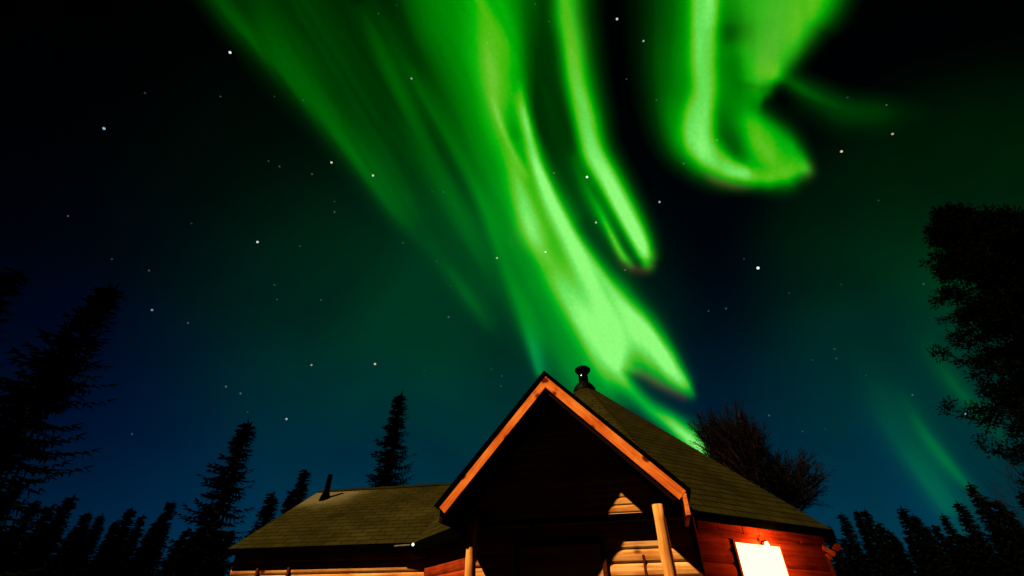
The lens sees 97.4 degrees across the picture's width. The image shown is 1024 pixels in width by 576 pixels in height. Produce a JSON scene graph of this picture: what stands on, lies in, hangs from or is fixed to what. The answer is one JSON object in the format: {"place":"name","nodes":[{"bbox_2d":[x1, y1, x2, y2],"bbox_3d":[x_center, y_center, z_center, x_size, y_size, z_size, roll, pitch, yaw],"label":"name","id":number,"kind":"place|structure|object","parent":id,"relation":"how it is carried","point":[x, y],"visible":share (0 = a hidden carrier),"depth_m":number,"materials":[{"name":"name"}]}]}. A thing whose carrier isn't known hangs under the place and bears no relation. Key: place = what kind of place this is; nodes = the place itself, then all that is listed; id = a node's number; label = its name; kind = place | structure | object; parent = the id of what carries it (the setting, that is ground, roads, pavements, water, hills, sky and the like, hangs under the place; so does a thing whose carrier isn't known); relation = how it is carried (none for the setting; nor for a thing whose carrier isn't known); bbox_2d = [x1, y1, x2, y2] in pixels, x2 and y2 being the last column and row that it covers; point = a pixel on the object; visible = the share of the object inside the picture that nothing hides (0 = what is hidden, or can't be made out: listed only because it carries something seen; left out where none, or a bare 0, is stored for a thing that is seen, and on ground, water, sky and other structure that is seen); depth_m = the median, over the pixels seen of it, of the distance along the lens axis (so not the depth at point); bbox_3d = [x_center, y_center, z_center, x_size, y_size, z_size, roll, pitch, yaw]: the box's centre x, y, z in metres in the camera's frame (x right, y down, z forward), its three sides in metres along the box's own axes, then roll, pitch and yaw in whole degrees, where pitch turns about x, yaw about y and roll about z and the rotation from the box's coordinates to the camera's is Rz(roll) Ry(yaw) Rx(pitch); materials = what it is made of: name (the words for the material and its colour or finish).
{"place":"outdoors","nodes":[
{"label":"outdoors","id":0,"kind":"place"},
{"bbox_2d":[0,0,1023,575],"label":"sky","id":1,"kind":"structure","parent":0,"point":[309,215],"materials":[{"name":"green"}]},
{"label":"ground","id":2,"kind":"structure","parent":0,"visible":0},
{"bbox_2d":[0,482,26,531],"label":"spruce tree","id":3,"kind":"object","parent":2,"relation":"on","point":[15,496],"visible":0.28,"depth_m":27.74,"materials":[{"name":"black plant"}]},
{"bbox_2d":[0,267,35,366],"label":"spruce tree","id":4,"kind":"object","parent":2,"relation":"on","point":[8,283],"visible":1,"depth_m":16.89,"materials":[{"name":"black plant"}]},
{"bbox_2d":[0,499,41,575],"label":"spruce tree","id":5,"kind":"object","parent":2,"relation":"on","point":[9,552],"visible":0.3,"depth_m":29.24,"materials":[{"name":"black plant"}]},
{"bbox_2d":[0,504,58,575],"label":"spruce tree","id":6,"kind":"object","parent":2,"relation":"on","point":[17,565],"visible":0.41,"depth_m":26.79,"materials":[{"name":"black plant"}]},
{"bbox_2d":[21,508,63,569],"bbox_3d":[-31.002,18.495,28.693,2.094,8.607,2.246,17,-40,-21],"label":"spruce tree","id":7,"kind":"object","parent":2,"relation":"on","point":[43,541],"visible":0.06,"depth_m":29.95,"materials":[{"name":"black plant"}]},
{"bbox_2d":[12,493,81,575],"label":"spruce tree","id":8,"kind":"object","parent":2,"relation":"on","point":[39,560],"visible":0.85,"depth_m":26.21,"materials":[{"name":"black plant"}]},
{"bbox_2d":[0,281,128,575],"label":"spruce tree","id":9,"kind":"object","parent":2,"relation":"on","point":[50,383],"visible":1,"depth_m":13.44,"materials":[{"name":"black plant"}]},
{"bbox_2d":[41,509,92,575],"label":"spruce tree","id":10,"kind":"object","parent":2,"relation":"on","point":[68,546],"visible":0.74,"depth_m":28.78,"materials":[{"name":"black plant"}]},
{"bbox_2d":[64,528,88,568],"bbox_3d":[-31.455,20.695,31.009,2.846,7.844,3.366,6,-37,-7],"label":"spruce tree","id":11,"kind":"object","parent":2,"relation":"on","point":[87,529],"visible":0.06,"depth_m":32.81,"materials":[{"name":"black plant"}]},
{"bbox_2d":[57,513,105,575],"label":"spruce tree","id":12,"kind":"object","parent":2,"relation":"on","point":[85,551],"visible":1,"depth_m":25.93,"materials":[{"name":"black plant"}]},
{"bbox_2d":[78,526,104,575],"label":"spruce tree","id":13,"kind":"object","parent":2,"relation":"on","point":[96,546],"visible":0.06,"depth_m":34.27,"materials":[{"name":"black plant"}]},
{"bbox_2d":[85,518,119,575],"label":"spruce tree","id":14,"kind":"object","parent":2,"relation":"on","point":[107,536],"visible":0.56,"depth_m":28.77,"materials":[{"name":"black plant"}]},
{"bbox_2d":[84,507,136,575],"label":"spruce tree","id":15,"kind":"object","parent":2,"relation":"on","point":[110,552],"visible":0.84,"depth_m":27.81,"materials":[{"name":"black plant"}]},
{"bbox_2d":[105,512,147,575],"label":"spruce tree","id":16,"kind":"object","parent":2,"relation":"on","point":[126,553],"visible":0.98,"depth_m":26.00,"materials":[{"name":"black plant"}]},
{"bbox_2d":[110,528,144,575],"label":"spruce tree","id":17,"kind":"object","parent":2,"relation":"on","point":[141,535],"visible":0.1,"depth_m":33.52,"materials":[{"name":"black plant"}]},
{"bbox_2d":[127,534,148,575],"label":"spruce tree","id":18,"kind":"object","parent":2,"relation":"on","point":[143,541],"visible":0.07,"depth_m":33.60,"materials":[{"name":"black plant"}]},
{"bbox_2d":[128,520,156,567],"bbox_3d":[-23.486,18.281,27.496,1.762,7.454,2.049,-11,-38,14],"label":"spruce tree","id":19,"kind":"object","parent":2,"relation":"on","point":[149,530],"visible":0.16,"depth_m":28.97,"materials":[{"name":"black plant"}]},
{"bbox_2d":[122,518,165,575],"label":"spruce tree","id":20,"kind":"object","parent":2,"relation":"on","point":[142,554],"visible":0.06,"depth_m":26.74,"materials":[{"name":"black plant"}]},
{"bbox_2d":[122,501,176,575],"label":"spruce tree","id":21,"kind":"object","parent":2,"relation":"on","point":[159,533],"visible":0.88,"depth_m":25.33,"materials":[{"name":"black plant"}]},
{"bbox_2d":[145,529,168,575],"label":"spruce tree","id":22,"kind":"object","parent":2,"relation":"on","point":[157,557],"visible":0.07,"depth_m":34.05,"materials":[{"name":"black plant"}]},
{"bbox_2d":[157,544,177,573],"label":"spruce tree","id":23,"kind":"object","parent":2,"relation":"on","point":[172,545],"visible":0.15,"depth_m":33.48,"materials":[{"name":"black plant"}]},
{"bbox_2d":[159,530,187,575],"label":"spruce tree","id":24,"kind":"object","parent":2,"relation":"on","point":[181,537],"visible":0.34,"depth_m":28.58,"materials":[{"name":"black plant"}]},
{"bbox_2d":[180,526,203,571],"bbox_3d":[-23.102,21.078,31.704,5.147,8.080,4.970,15,-39,-19],"label":"spruce tree","id":25,"kind":"object","parent":2,"relation":"on","point":[197,529],"visible":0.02,"depth_m":33.42,"materials":[{"name":"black plant"}]},
{"bbox_2d":[133,419,256,575],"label":"spruce tree","id":26,"kind":"object","parent":2,"relation":"on","point":[209,519],"visible":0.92,"depth_m":21.35,"materials":[{"name":"black plant"}]},
{"bbox_2d":[213,538,233,575],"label":"spruce tree","id":27,"kind":"object","parent":2,"relation":"on","point":[226,560],"visible":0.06,"depth_m":31.37,"materials":[{"name":"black plant"}]},
{"bbox_2d":[226,491,280,574],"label":"spruce tree","id":28,"kind":"object","parent":2,"relation":"on","point":[266,513],"visible":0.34,"depth_m":21.71,"materials":[{"name":"black plant"}]},
{"bbox_2d":[279,489,298,515],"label":"spruce tree","id":29,"kind":"object","parent":2,"relation":"on","point":[288,505],"visible":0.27,"depth_m":22.99,"materials":[{"name":"black plant"}]},
{"bbox_2d":[291,469,311,506],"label":"spruce tree","id":30,"kind":"object","parent":2,"relation":"on","point":[301,485],"visible":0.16,"depth_m":24.32,"materials":[{"name":"black plant"}]},
{"bbox_2d":[224,474,452,575],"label":"log cabin","id":31,"kind":"object","parent":2,"relation":"on","point":[365,531],"visible":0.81,"depth_m":7.24,"materials":[{"name":"brown wood"}]},
{"bbox_2d":[365,391,417,486],"bbox_3d":[-5.845,10.064,20.086,4.855,11.704,5.038,0,-37,0],"label":"spruce tree","id":32,"kind":"object","parent":2,"relation":"on","point":[389,461],"visible":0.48,"depth_m":21.39,"materials":[{"name":"black plant"}]},
{"bbox_2d":[413,365,840,575],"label":"timber hut","id":33,"kind":"object","parent":2,"relation":"on","point":[557,478],"visible":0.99,"depth_m":5.39,"materials":[{"name":"brown wood"}]},
{"bbox_2d":[520,544,603,575],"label":"door","id":34,"kind":"structure","parent":33,"relation":"in","point":[566,560],"depth_m":5.13,"materials":[{"name":"brown wood"}]},
{"bbox_2d":[731,539,790,575],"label":"window","id":35,"kind":"structure","parent":33,"relation":"in","point":[753,558],"depth_m":5.21,"materials":[{"name":"white glass"}]},
{"bbox_2d":[686,403,736,470],"bbox_3d":[9.020,9.409,17.938,2.250,10.167,2.458,0,-37,0],"label":"bare tree","id":36,"kind":"object","parent":2,"relation":"on","point":[711,454],"visible":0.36,"depth_m":19.98,"materials":[{"name":"brown plant"}]},
{"bbox_2d":[697,396,774,489],"bbox_3d":[9.626,8.919,17.215,2.926,10.080,2.906,-10,-38,13],"label":"bare tree","id":37,"kind":"object","parent":2,"relation":"on","point":[748,442],"visible":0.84,"depth_m":18.52,"materials":[{"name":"brown plant"}]},
{"bbox_2d":[734,438,834,512],"bbox_3d":[10.809,9.605,16.549,3.606,8.183,4.064,-17,-40,21],"label":"bare tree","id":38,"kind":"object","parent":2,"relation":"on","point":[786,485],"visible":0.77,"depth_m":17.29,"materials":[{"name":"brown plant"}]},
{"bbox_2d":[826,540,846,575],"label":"spruce tree","id":39,"kind":"object","parent":2,"relation":"on","point":[835,561],"visible":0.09,"depth_m":33.72,"materials":[{"name":"black plant"}]},
{"bbox_2d":[827,526,852,575],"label":"spruce tree","id":40,"kind":"object","parent":2,"relation":"on","point":[841,570],"visible":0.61,"depth_m":29.17,"materials":[{"name":"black plant"}]},
{"bbox_2d":[838,537,856,574],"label":"spruce tree","id":41,"kind":"object","parent":2,"relation":"on","point":[843,545],"visible":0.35,"depth_m":31.74,"materials":[{"name":"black plant"}]},
{"bbox_2d":[836,512,878,575],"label":"spruce tree","id":42,"kind":"object","parent":2,"relation":"on","point":[860,565],"visible":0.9,"depth_m":28.57,"materials":[{"name":"black plant"}]},
{"bbox_2d":[853,510,896,575],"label":"spruce tree","id":43,"kind":"object","parent":2,"relation":"on","point":[876,561],"visible":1,"depth_m":26.06,"materials":[{"name":"black plant"}]},
{"bbox_2d":[860,508,908,575],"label":"spruce tree","id":44,"kind":"object","parent":2,"relation":"on","point":[874,533],"visible":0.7,"depth_m":27.87,"materials":[{"name":"black plant"}]},
{"bbox_2d":[875,521,904,574],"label":"spruce tree","id":45,"kind":"object","parent":2,"relation":"on","point":[880,527],"visible":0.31,"depth_m":30.02,"materials":[{"name":"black plant"}]},
{"bbox_2d":[882,529,918,575],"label":"spruce tree","id":46,"kind":"object","parent":2,"relation":"on","point":[891,536],"visible":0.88,"depth_m":28.52,"materials":[{"name":"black plant"}]},
{"bbox_2d":[894,538,920,575],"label":"spruce tree","id":47,"kind":"object","parent":2,"relation":"on","point":[901,547],"visible":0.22,"depth_m":31.69,"materials":[{"name":"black plant"}]},
{"bbox_2d":[904,539,922,575],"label":"spruce tree","id":48,"kind":"object","parent":2,"relation":"on","point":[910,549],"visible":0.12,"depth_m":33.84,"materials":[{"name":"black plant"}]},
{"bbox_2d":[896,506,954,575],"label":"spruce tree","id":49,"kind":"object","parent":2,"relation":"on","point":[924,558],"visible":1,"depth_m":25.11,"materials":[{"name":"black plant"}]},
{"bbox_2d":[910,513,958,575],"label":"spruce tree","id":50,"kind":"object","parent":2,"relation":"on","point":[929,537],"visible":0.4,"depth_m":26.95,"materials":[{"name":"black plant"}]},
{"bbox_2d":[924,525,961,575],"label":"spruce tree","id":51,"kind":"object","parent":2,"relation":"on","point":[943,549],"visible":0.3,"depth_m":28.47,"materials":[{"name":"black plant"}]},
{"bbox_2d":[931,523,969,575],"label":"spruce tree","id":52,"kind":"object","parent":2,"relation":"on","point":[935,529],"visible":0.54,"depth_m":29.66,"materials":[{"name":"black plant"}]},
{"bbox_2d":[939,512,988,575],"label":"spruce tree","id":53,"kind":"object","parent":2,"relation":"on","point":[960,548],"visible":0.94,"depth_m":27.79,"materials":[{"name":"black plant"}]},
{"bbox_2d":[917,200,1023,497],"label":"pine tree","id":54,"kind":"object","parent":2,"relation":"on","point":[960,232],"visible":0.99,"depth_m":13.51,"materials":[{"name":"black plant"}]},
{"bbox_2d":[950,500,1013,575],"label":"spruce tree","id":55,"kind":"object","parent":2,"relation":"on","point":[978,544],"visible":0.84,"depth_m":26.20,"materials":[{"name":"black plant"}]},
{"bbox_2d":[960,434,1023,570],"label":"bare tree","id":56,"kind":"object","parent":2,"relation":"on","point":[996,490],"visible":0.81,"depth_m":21.96,"materials":[{"name":"black plant"}]},
{"bbox_2d":[966,481,1023,575],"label":"spruce tree","id":57,"kind":"object","parent":2,"relation":"on","point":[1004,550],"visible":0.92,"depth_m":23.71,"materials":[{"name":"black plant"}]},
{"bbox_2d":[980,203,1023,413],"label":"pine tree","id":58,"kind":"object","parent":2,"relation":"on","point":[1016,218],"visible":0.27,"depth_m":13.65,"materials":[{"name":"black plant"}]},
{"bbox_2d":[980,496,1023,575],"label":"spruce tree","id":59,"kind":"object","parent":2,"relation":"on","point":[990,504],"visible":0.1,"depth_m":26.23,"materials":[{"name":"black plant"}]},
{"bbox_2d":[990,499,1023,565],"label":"spruce tree","id":60,"kind":"object","parent":2,"relation":"on","point":[1014,526],"visible":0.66,"depth_m":25.00,"materials":[{"name":"black plant"}]},
{"bbox_2d":[1008,510,1023,536],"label":"spruce tree","id":61,"kind":"object","parent":2,"relation":"on","point":[1014,514],"visible":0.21,"depth_m":27.01,"materials":[{"name":"black plant"}]},
{"bbox_2d":[1015,490,1023,511],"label":"spruce tree","id":62,"kind":"object","parent":2,"relation":"on","point":[1020,502],"visible":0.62,"depth_m":25.89,"materials":[{"name":"green plant"}]}
]}

